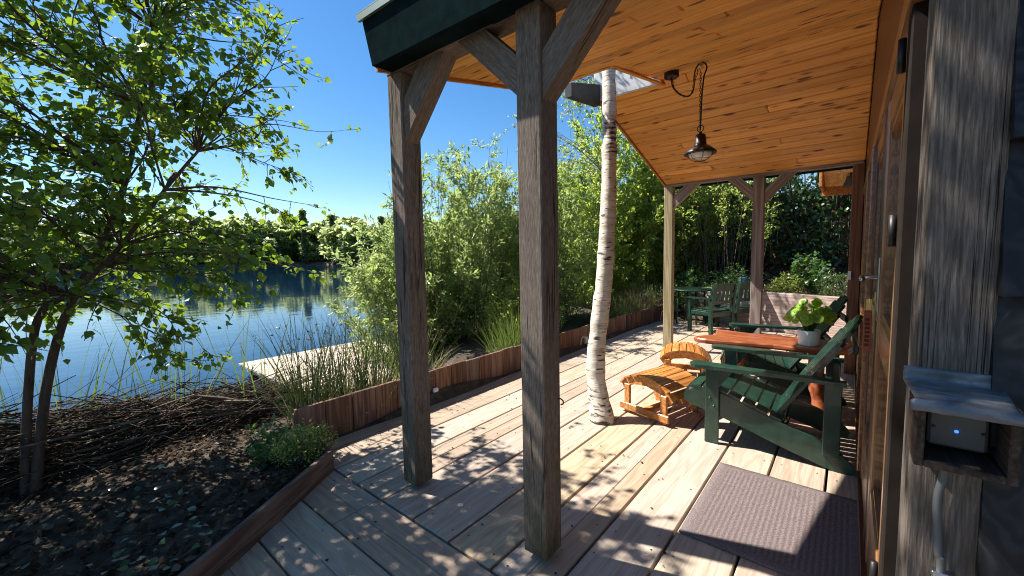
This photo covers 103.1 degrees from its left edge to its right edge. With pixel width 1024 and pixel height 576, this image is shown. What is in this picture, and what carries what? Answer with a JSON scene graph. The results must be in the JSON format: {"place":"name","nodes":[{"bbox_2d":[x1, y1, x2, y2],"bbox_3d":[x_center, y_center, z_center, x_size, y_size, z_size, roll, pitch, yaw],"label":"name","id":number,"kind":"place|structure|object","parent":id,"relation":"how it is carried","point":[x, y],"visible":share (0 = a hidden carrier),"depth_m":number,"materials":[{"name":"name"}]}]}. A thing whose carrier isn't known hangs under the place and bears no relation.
{"place":"outdoors","nodes":[
{"label":"outdoors","id":0,"kind":"place"},
{"bbox_2d":[0,263,516,455],"bbox_3d":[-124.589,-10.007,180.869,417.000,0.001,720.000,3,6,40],"label":"lake","id":1,"kind":"structure","parent":0,"point":[306,290],"depth_m":11.59,"materials":[{"name":"blue liquid"}]},
{"bbox_2d":[15,258,515,270],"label":"shore","id":2,"kind":"structure","parent":0,"point":[324,262],"depth_m":149.85,"materials":[{"name":"plant"}]},
{"bbox_2d":[24,243,88,266],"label":"tree","id":3,"kind":"object","parent":2,"relation":"on","point":[80,257],"visible":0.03,"depth_m":130.22,"materials":[{"name":"green plant"}]},
{"bbox_2d":[50,226,108,266],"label":"tree","id":4,"kind":"object","parent":2,"relation":"on","point":[93,241],"visible":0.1,"depth_m":134.18,"materials":[{"name":"green plant"}]},
{"bbox_2d":[102,236,115,262],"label":"tree","id":5,"kind":"object","parent":2,"relation":"on","point":[110,239],"visible":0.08,"depth_m":143.88,"materials":[{"name":"green plant"}]},
{"bbox_2d":[95,229,129,262],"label":"tree","id":6,"kind":"object","parent":2,"relation":"on","point":[109,247],"visible":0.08,"depth_m":141.57,"materials":[{"name":"green plant"}]},
{"bbox_2d":[147,233,192,263],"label":"tree","id":7,"kind":"object","parent":2,"relation":"on","point":[184,237],"visible":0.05,"depth_m":147.66,"materials":[{"name":"green plant"}]},
{"bbox_2d":[144,219,202,263],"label":"tree","id":8,"kind":"object","parent":2,"relation":"on","point":[176,238],"visible":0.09,"depth_m":147.69,"materials":[{"name":"green plant"}]},
{"bbox_2d":[169,215,204,262],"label":"tree","id":9,"kind":"object","parent":2,"relation":"on","point":[185,222],"visible":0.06,"depth_m":152.26,"materials":[{"name":"green plant"}]},
{"bbox_2d":[183,251,205,263],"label":"tree","id":10,"kind":"object","parent":2,"relation":"on","point":[195,256],"visible":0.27,"depth_m":148.40,"materials":[{"name":"green plant"}]},
{"bbox_2d":[192,215,258,262],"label":"tree","id":11,"kind":"object","parent":2,"relation":"on","point":[208,222],"visible":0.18,"depth_m":148.56,"materials":[{"name":"green plant"}]},
{"bbox_2d":[201,218,256,262],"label":"tree","id":12,"kind":"object","parent":2,"relation":"on","point":[230,223],"visible":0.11,"depth_m":149.33,"materials":[{"name":"green plant"}]},
{"bbox_2d":[223,214,283,262],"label":"tree","id":13,"kind":"object","parent":2,"relation":"on","point":[233,217],"visible":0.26,"depth_m":150.73,"materials":[{"name":"green plant"}]},
{"bbox_2d":[240,216,277,237],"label":"tree","id":14,"kind":"object","parent":2,"relation":"on","point":[242,221],"visible":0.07,"depth_m":147.96,"materials":[{"name":"green plant"}]},
{"bbox_2d":[248,232,279,262],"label":"tree","id":15,"kind":"object","parent":2,"relation":"on","point":[263,236],"visible":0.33,"depth_m":147.62,"materials":[{"name":"green plant"}]},
{"bbox_2d":[258,237,290,262],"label":"tree","id":16,"kind":"object","parent":2,"relation":"on","point":[279,249],"visible":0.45,"depth_m":149.41,"materials":[{"name":"green plant"}]},
{"bbox_2d":[268,221,300,261],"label":"tree","id":17,"kind":"object","parent":2,"relation":"on","point":[280,233],"visible":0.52,"depth_m":152.95,"materials":[{"name":"green plant"}]},
{"bbox_2d":[277,218,308,260],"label":"tree","id":18,"kind":"object","parent":2,"relation":"on","point":[296,232],"visible":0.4,"depth_m":155.80,"materials":[{"name":"green plant"}]},
{"bbox_2d":[294,208,309,260],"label":"tree","id":19,"kind":"object","parent":2,"relation":"on","point":[302,213],"visible":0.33,"depth_m":161.96,"materials":[{"name":"green plant"}]},
{"bbox_2d":[291,225,318,260],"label":"tree","id":20,"kind":"object","parent":2,"relation":"on","point":[311,237],"visible":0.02,"depth_m":161.99,"materials":[{"name":"green plant"}]},
{"bbox_2d":[297,228,312,263],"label":"tree","id":21,"kind":"object","parent":2,"relation":"on","point":[304,251],"visible":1,"depth_m":151.07,"materials":[{"name":"green plant"}]},
{"bbox_2d":[278,213,340,242],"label":"tree","id":22,"kind":"object","parent":2,"relation":"on","point":[323,223],"visible":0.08,"depth_m":163.49,"materials":[{"name":"green plant"}]},
{"bbox_2d":[294,223,330,259],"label":"tree","id":23,"kind":"object","parent":2,"relation":"on","point":[311,228],"visible":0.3,"depth_m":159.28,"materials":[{"name":"green plant"}]},
{"bbox_2d":[306,243,321,262],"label":"tree","id":24,"kind":"object","parent":2,"relation":"on","point":[315,256],"visible":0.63,"depth_m":155.36,"materials":[{"name":"green plant"}]},
{"bbox_2d":[323,214,335,258],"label":"tree","id":25,"kind":"object","parent":2,"relation":"on","point":[331,219],"visible":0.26,"depth_m":154.99,"materials":[{"name":"green plant"}]},
{"bbox_2d":[315,224,349,260],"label":"tree","id":26,"kind":"object","parent":2,"relation":"on","point":[331,233],"visible":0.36,"depth_m":145.89,"materials":[{"name":"green plant"}]},
{"bbox_2d":[325,242,345,261],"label":"tree","id":27,"kind":"object","parent":2,"relation":"on","point":[329,255],"visible":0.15,"depth_m":147.08,"materials":[{"name":"green plant"}]},
{"bbox_2d":[319,215,373,260],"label":"tree","id":28,"kind":"object","parent":2,"relation":"on","point":[345,240],"visible":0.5,"depth_m":143.06,"materials":[{"name":"green plant"}]},
{"bbox_2d":[349,237,375,261],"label":"tree","id":29,"kind":"object","parent":2,"relation":"on","point":[356,251],"visible":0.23,"depth_m":145.48,"materials":[{"name":"green plant"}]},
{"bbox_2d":[344,216,383,248],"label":"tree","id":30,"kind":"object","parent":2,"relation":"on","point":[369,229],"visible":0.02,"depth_m":152.99,"materials":[{"name":"green plant"}]},
{"bbox_2d":[377,215,384,225],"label":"tree","id":31,"kind":"object","parent":2,"relation":"on","point":[380,218],"visible":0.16,"depth_m":162.06,"materials":[{"name":"green plant"}]},
{"bbox_2d":[380,217,393,231],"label":"tree","id":32,"kind":"object","parent":2,"relation":"on","point":[390,222],"visible":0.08,"depth_m":157.52,"materials":[{"name":"green plant"}]},
{"bbox_2d":[0,0,816,251],"label":"sky","id":33,"kind":"structure","parent":0,"point":[350,174],"materials":[{"name":"blue"}]},
{"bbox_2d":[0,210,848,575],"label":"ground","id":34,"kind":"structure","parent":0,"point":[464,348],"depth_m":2.52,"materials":[{"name":"soil"}]},
{"bbox_2d":[0,318,36,422],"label":"reed clump","id":35,"kind":"object","parent":34,"relation":"on","point":[0,372],"visible":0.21,"depth_m":3.11,"materials":[{"name":"plant"}]},
{"bbox_2d":[0,0,89,248],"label":"birch tree","id":36,"kind":"object","parent":34,"relation":"on","point":[4,77],"visible":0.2,"depth_m":3.01,"materials":[{"name":"green plant"}]},
{"bbox_2d":[0,316,163,455],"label":"reed clump","id":37,"kind":"object","parent":34,"relation":"on","point":[87,391],"visible":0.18,"depth_m":3.30,"materials":[{"name":"plant"}]},
{"bbox_2d":[20,464,212,575],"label":"stones","id":38,"kind":"object","parent":34,"relation":"on","point":[154,559],"visible":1,"depth_m":2.09,"materials":[{"name":"grey stone"}]},
{"bbox_2d":[0,420,292,575],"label":"fallen twigs","id":39,"kind":"object","parent":34,"relation":"on","point":[147,477],"visible":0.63,"depth_m":2.58,"materials":[{"name":"wood"}]},
{"bbox_2d":[0,422,301,575],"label":"soil clods","id":40,"kind":"object","parent":34,"relation":"on","point":[31,557],"visible":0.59,"depth_m":2.32,"materials":[{"name":"brown soil"}]},
{"bbox_2d":[0,418,307,575],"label":"leaf litter","id":41,"kind":"object","parent":34,"relation":"on","point":[180,555],"visible":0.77,"depth_m":2.42,"materials":[{"name":"brown plant"}]},
{"bbox_2d":[70,309,247,437],"bbox_3d":[-3.114,0.892,3.610,1.110,1.471,1.176,2,5,31],"label":"reed clump","id":42,"kind":"object","parent":34,"relation":"on","point":[175,382],"visible":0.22,"depth_m":3.68,"materials":[{"name":"plant"}]},
{"bbox_2d":[0,356,349,513],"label":"brushwood pile","id":43,"kind":"object","parent":34,"relation":"on","point":[70,437],"visible":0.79,"depth_m":3.14,"materials":[{"name":"brown plant"}]},
{"bbox_2d":[0,0,360,496],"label":"young tree","id":44,"kind":"object","parent":34,"relation":"on","point":[144,63],"visible":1,"depth_m":2.78,"materials":[{"name":"green plant"}]},
{"bbox_2d":[187,297,322,420],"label":"reed clump","id":45,"kind":"object","parent":34,"relation":"on","point":[243,369],"visible":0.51,"depth_m":4.07,"materials":[{"name":"plant"}]},
{"bbox_2d":[238,412,301,470],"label":"leafy plant","id":46,"kind":"object","parent":34,"relation":"on","point":[254,447],"visible":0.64,"depth_m":2.96,"materials":[{"name":"green plant"}]},
{"bbox_2d":[230,300,361,427],"bbox_3d":[-1.881,0.673,3.628,1.223,1.256,1.176,-5,6,-39],"label":"rush tussock","id":47,"kind":"object","parent":34,"relation":"on","point":[302,398],"visible":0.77,"depth_m":3.56,"materials":[{"name":"green plant"}]},
{"bbox_2d":[266,418,340,469],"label":"shrub","id":48,"kind":"object","parent":34,"relation":"on","point":[306,449],"visible":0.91,"depth_m":2.87,"materials":[{"name":"green plant"}]},
{"bbox_2d":[262,374,381,434],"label":"dry grass tuft","id":49,"kind":"object","parent":34,"relation":"on","point":[330,398],"visible":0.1,"depth_m":3.78,"materials":[{"name":"plant"}]},
{"bbox_2d":[276,308,381,395],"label":"rush tussock","id":50,"kind":"object","parent":34,"relation":"on","point":[328,353],"visible":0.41,"depth_m":4.28,"materials":[{"name":"plant"}]},
{"bbox_2d":[263,305,398,399],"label":"rush tussock","id":51,"kind":"object","parent":34,"relation":"on","point":[354,385],"visible":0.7,"depth_m":4.00,"materials":[{"name":"green plant"}]},
{"bbox_2d":[239,340,436,397],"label":"jetty","id":52,"kind":"object","parent":34,"relation":"on","point":[253,363],"visible":0.18,"depth_m":6.82,"materials":[{"name":"grey wood"}]},
{"bbox_2d":[329,364,399,405],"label":"dry grass tuft","id":53,"kind":"object","parent":34,"relation":"on","point":[379,382],"visible":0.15,"depth_m":4.27,"materials":[{"name":"plant"}]},
{"bbox_2d":[306,294,428,388],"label":"rush tussock","id":54,"kind":"object","parent":34,"relation":"on","point":[378,360],"visible":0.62,"depth_m":4.42,"materials":[{"name":"green plant"}]},
{"bbox_2d":[343,358,398,389],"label":"dry grass tuft","id":55,"kind":"object","parent":34,"relation":"on","point":[380,375],"visible":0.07,"depth_m":4.75,"materials":[{"name":"plant"}]},
{"bbox_2d":[323,214,483,365],"bbox_3d":[-1.845,0.164,6.985,2.397,2.819,2.834,3,6,40],"label":"willow bush","id":56,"kind":"object","parent":34,"relation":"on","point":[441,266],"visible":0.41,"depth_m":6.83,"materials":[{"name":"green plant"}]},
{"bbox_2d":[363,298,444,377],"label":"reed clump","id":57,"kind":"object","parent":34,"relation":"on","point":[388,360],"visible":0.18,"depth_m":5.81,"materials":[{"name":"plant"}]},
{"bbox_2d":[359,309,457,379],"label":"rush tussock","id":58,"kind":"object","parent":34,"relation":"on","point":[396,362],"visible":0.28,"depth_m":4.54,"materials":[{"name":"plant"}]},
{"bbox_2d":[389,347,456,378],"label":"dry grass tuft","id":59,"kind":"object","parent":34,"relation":"on","point":[438,361],"visible":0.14,"depth_m":5.13,"materials":[{"name":"plant"}]},
{"bbox_2d":[329,134,572,356],"bbox_3d":[-1.078,-0.773,7.978,3.807,4.174,4.924,3,6,40],"label":"willow bush","id":60,"kind":"object","parent":34,"relation":"on","point":[471,239],"visible":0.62,"depth_m":7.17,"materials":[{"name":"green plant"}]},
{"bbox_2d":[469,316,520,353],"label":"grass clump","id":61,"kind":"object","parent":34,"relation":"on","point":[500,347],"visible":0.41,"depth_m":5.68,"materials":[{"name":"plant"}]},
{"bbox_2d":[475,296,520,347],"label":"grass clump","id":62,"kind":"object","parent":34,"relation":"on","point":[512,333],"visible":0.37,"depth_m":5.92,"materials":[{"name":"plant"}]},
{"bbox_2d":[482,273,570,341],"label":"leafy bush","id":63,"kind":"object","parent":34,"relation":"on","point":[509,297],"visible":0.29,"depth_m":6.79,"materials":[{"name":"green plant"}]},
{"bbox_2d":[457,150,598,323],"bbox_3d":[0.558,-1.099,8.925,3.713,4.164,2.772,-4,5,-30],"label":"willow bush","id":64,"kind":"object","parent":34,"relation":"on","point":[565,294],"visible":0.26,"depth_m":8.76,"materials":[{"name":"green plant"}]},
{"bbox_2d":[221,319,856,575],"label":"deck","id":65,"kind":"structure","parent":34,"relation":"on","point":[433,526],"depth_m":2.63,"materials":[{"name":"beige wood"}]},
{"bbox_2d":[177,437,333,575],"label":"bed edging","id":66,"kind":"object","parent":65,"relation":"on","point":[225,553],"visible":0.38,"depth_m":2.19,"materials":[{"name":"brown wood"}]},
{"bbox_2d":[292,305,662,439],"bbox_3d":[1.017,0.890,6.418,0.194,0.492,8.434,3,6,40],"label":"lakeside edging","id":67,"kind":"object","parent":65,"relation":"on","point":[361,404],"visible":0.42,"depth_m":4.24,"materials":[{"name":"brown wood"}]},
{"bbox_2d":[281,384,745,574],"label":"deck debris","id":68,"kind":"object","parent":65,"relation":"on","point":[664,552],"visible":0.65,"depth_m":2.32,"materials":[{"name":"brown plant"}]},
{"bbox_2d":[586,68,616,427],"bbox_3d":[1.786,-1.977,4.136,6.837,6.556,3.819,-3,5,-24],"label":"tree trunk","id":69,"kind":"object","parent":65,"relation":"on","point":[601,411],"visible":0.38,"depth_m":3.74,"materials":[{"name":"white plant"}]},
{"bbox_2d":[356,0,882,560],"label":"veranda","id":70,"kind":"object","parent":65,"relation":"on","point":[788,86],"visible":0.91,"depth_m":2.57,"materials":[{"name":"brown wood"}]},
{"bbox_2d":[664,62,716,161],"bbox_3d":[1.572,-1.536,3.606,0.460,0.845,0.268,3,6,40],"label":"pendant lamp","id":71,"kind":"object","parent":70,"relation":"hanging from","point":[700,149],"visible":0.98,"depth_m":3.54,"materials":[{"name":"metal"}]},
{"bbox_2d":[620,366,701,425],"bbox_3d":[1.411,0.980,3.850,0.564,0.383,0.567,-4,6,-35],"label":"footstool","id":72,"kind":"object","parent":65,"relation":"on","point":[656,379],"visible":0.87,"depth_m":3.73,"materials":[{"name":"brown wood"}]},
{"bbox_2d":[660,342,711,380],"bbox_3d":[2.081,0.885,4.874,0.567,0.383,0.564,1,5,23],"label":"footstool","id":73,"kind":"object","parent":65,"relation":"on","point":[669,352],"visible":0.66,"depth_m":4.75,"materials":[{"name":"brown wood"}]},
{"bbox_2d":[674,287,711,325],"bbox_3d":[3.796,0.378,8.616,0.850,0.736,0.850,3,6,40],"label":"round table","id":74,"kind":"object","parent":65,"relation":"on","point":[693,289],"visible":0.87,"depth_m":8.57,"materials":[{"name":"green paint"}]},
{"bbox_2d":[686,283,737,334],"bbox_3d":[3.744,0.361,7.641,0.630,0.925,0.620,-3,5,-23],"label":"garden armchair","id":75,"kind":"object","parent":65,"relation":"on","point":[709,310],"visible":0.98,"depth_m":7.44,"materials":[{"name":"green paint"}]},
{"bbox_2d":[715,281,764,330],"bbox_3d":[4.467,0.317,8.026,0.630,0.925,0.620,-3,5,-18],"label":"garden armchair","id":76,"kind":"object","parent":65,"relation":"on","point":[742,286],"visible":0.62,"depth_m":7.74,"materials":[{"name":"green paint"}]},
{"bbox_2d":[674,286,846,337],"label":"retaining wall","id":77,"kind":"structure","parent":65,"relation":"on","point":[777,307],"depth_m":7.51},
{"bbox_2d":[679,462,858,575],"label":"door mat","id":78,"kind":"object","parent":65,"relation":"on","point":[786,528],"depth_m":2.22,"materials":[{"name":"grey fabric"}]},
{"bbox_2d":[683,315,863,474],"bbox_3d":[2.052,0.687,3.253,1.113,1.036,0.886,2,6,38],"label":"adirondack chair","id":79,"kind":"object","parent":65,"relation":"on","point":[728,385],"visible":1,"depth_m":3.08,"materials":[{"name":"green paint"}]},
{"bbox_2d":[694,329,852,409],"bbox_3d":[2.451,0.826,3.889,1.220,0.678,0.610,3,6,40],"label":"slab table","id":80,"kind":"object","parent":65,"relation":"on","point":[775,342],"visible":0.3,"depth_m":3.76,"materials":[{"name":"orange wood"}]},
{"bbox_2d":[784,298,837,346],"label":"potted plant","id":81,"kind":"object","parent":80,"relation":"on","point":[808,334],"visible":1,"depth_m":3.53,"materials":[{"name":"green plant"}]},
{"bbox_2d":[720,295,847,405],"bbox_3d":[2.899,0.579,4.410,1.113,1.036,0.886,1,5,30],"label":"adirondack chair","id":82,"kind":"object","parent":65,"relation":"on","point":[781,363],"visible":0.38,"depth_m":4.22,"materials":[{"name":"green paint"}]},
{"bbox_2d":[843,0,1023,575],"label":"cabin","id":83,"kind":"object","parent":65,"relation":"on","point":[936,261],"visible":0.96,"depth_m":0.72,"materials":[{"name":"brown wood"}]},
{"bbox_2d":[819,169,852,195],"bbox_3d":[4.920,-1.666,6.130,0.470,0.440,0.920,3,6,40],"label":"door canopy","id":84,"kind":"object","parent":83,"relation":"attached to","point":[831,183],"visible":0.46,"depth_m":6.30,"materials":[{"name":"brown wood"}]},
{"bbox_2d":[843,173,852,187],"bbox_3d":[4.994,-1.597,5.997,0.190,0.200,0.190,3,6,40],"label":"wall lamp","id":85,"kind":"object","parent":83,"relation":"attached to","point":[847,182],"visible":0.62,"depth_m":5.97,"materials":[{"name":"black metal"}]},
{"bbox_2d":[856,193,865,372],"bbox_3d":[3.807,-0.012,4.397,0.055,2.060,0.800,3,6,40],"label":"door","id":86,"kind":"structure","parent":83,"relation":"in","point":[865,193],"depth_m":4.63,"materials":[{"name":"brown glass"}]},
{"bbox_2d":[862,297,871,350],"bbox_3d":[1.595,0.159,1.827,0.028,0.242,0.035,3,6,40],"label":"leather strap of bells","id":87,"kind":"object","parent":83,"relation":"hanging from","point":[867,325],"visible":1,"depth_m":1.82,"materials":[{"name":"brown leather"}]},
{"bbox_2d":[860,109,887,546],"bbox_3d":[1.975,0.198,2.198,0.055,2.060,0.860,3,6,40],"label":"door","id":88,"kind":"structure","parent":83,"relation":"in","point":[881,146],"depth_m":2.37,"materials":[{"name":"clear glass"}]},
{"bbox_2d":[859,34,907,575],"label":"door","id":89,"kind":"structure","parent":83,"relation":"in","point":[883,298],"depth_m":1.70,"materials":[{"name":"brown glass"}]},
{"bbox_2d":[903,365,1023,575],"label":"socket box","id":90,"kind":"object","parent":83,"relation":"attached to","point":[952,415],"visible":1,"depth_m":0.67,"materials":[{"name":"plastic"}]},
{"bbox_2d":[497,75,624,193],"bbox_3d":[1.334,-2.493,8.993,2.465,6.710,2.868,3,6,40],"label":"birch tree","id":91,"kind":"object","parent":34,"relation":"on","point":[579,131],"visible":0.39,"depth_m":8.95,"materials":[{"name":"green plant"}]},
{"bbox_2d":[569,300,624,326],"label":"grass clump","id":92,"kind":"object","parent":34,"relation":"on","point":[583,322],"visible":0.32,"depth_m":7.88,"materials":[{"name":"plant"}]},
{"bbox_2d":[557,102,663,309],"bbox_3d":[2.284,-2.186,10.933,3.846,6.140,4.162,0,5,17],"label":"hedge bush","id":93,"kind":"object","parent":34,"relation":"on","point":[626,272],"visible":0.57,"depth_m":10.42,"materials":[{"name":"green plant"}]},
{"bbox_2d":[589,290,637,317],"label":"grass clump","id":94,"kind":"object","parent":34,"relation":"on","point":[623,309],"visible":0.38,"depth_m":8.24,"materials":[{"name":"plant"}]},
{"bbox_2d":[611,288,657,314],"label":"grass clump","id":95,"kind":"object","parent":34,"relation":"on","point":[640,307],"visible":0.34,"depth_m":8.84,"materials":[{"name":"plant"}]},
{"bbox_2d":[624,282,662,311],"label":"grass clump","id":96,"kind":"object","parent":34,"relation":"on","point":[645,300],"visible":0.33,"depth_m":9.32,"materials":[{"name":"plant"}]},
{"bbox_2d":[632,281,662,307],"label":"grass clump","id":97,"kind":"object","parent":34,"relation":"on","point":[656,298],"visible":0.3,"depth_m":9.76,"materials":[{"name":"plant"}]},
{"bbox_2d":[616,148,741,292],"bbox_3d":[4.601,-2.521,11.653,3.464,5.330,4.109,3,6,40],"label":"hedge bush","id":98,"kind":"object","parent":34,"relation":"on","point":[654,275],"visible":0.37,"depth_m":10.79,"materials":[{"name":"green plant"}]},
{"bbox_2d":[674,262,710,313],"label":"bed shrub","id":99,"kind":"object","parent":34,"relation":"on","point":[689,282],"visible":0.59,"depth_m":9.21,"materials":[{"name":"green plant"}]},
{"bbox_2d":[675,178,783,283],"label":"hedge bush","id":100,"kind":"object","parent":34,"relation":"on","point":[721,207],"visible":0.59,"depth_m":10.01,"materials":[{"name":"green plant"}]},
{"bbox_2d":[707,263,765,292],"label":"bed shrub","id":101,"kind":"object","parent":34,"relation":"on","point":[724,278],"visible":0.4,"depth_m":8.81,"materials":[{"name":"green plant"}]},
{"bbox_2d":[652,258,847,303],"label":"slope litter","id":102,"kind":"object","parent":34,"relation":"on","point":[777,268],"visible":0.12,"depth_m":10.13,"materials":[{"name":"green plant"}]},
{"bbox_2d":[652,188,851,295],"bbox_3d":[7.069,-1.061,10.843,0.018,3.154,7.523,-5,6,-39],"label":"fence","id":103,"kind":"object","parent":34,"relation":"on","point":[846,217],"visible":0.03,"depth_m":10.17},
{"bbox_2d":[646,175,851,297],"bbox_3d":[6.459,-1.130,10.278,1.813,3.460,7.737,-5,6,-40],"label":"fence ivy","id":104,"kind":"object","parent":103,"relation":"attached to","point":[809,242],"visible":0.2,"depth_m":10.13,"materials":[{"name":"green plant"}]},
{"bbox_2d":[764,271,808,293],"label":"bed shrub","id":105,"kind":"object","parent":34,"relation":"on","point":[782,288],"visible":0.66,"depth_m":7.71,"materials":[{"name":"green plant"}]},
{"bbox_2d":[740,172,838,264],"bbox_3d":[7.525,-3.352,10.342,4.988,5.977,4.394,0,5,8],"label":"evergreen tree","id":106,"kind":"object","parent":34,"relation":"on","point":[787,227],"visible":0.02,"depth_m":10.14,"materials":[{"name":"green plant"}]},
{"bbox_2d":[783,251,837,294],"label":"bed shrub","id":107,"kind":"object","parent":34,"relation":"on","point":[813,272],"visible":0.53,"depth_m":7.81,"materials":[{"name":"green plant"}]},
{"bbox_2d":[810,265,847,296],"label":"bed shrub","id":108,"kind":"object","parent":34,"relation":"on","point":[828,286],"visible":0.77,"depth_m":7.29,"materials":[{"name":"green plant"}]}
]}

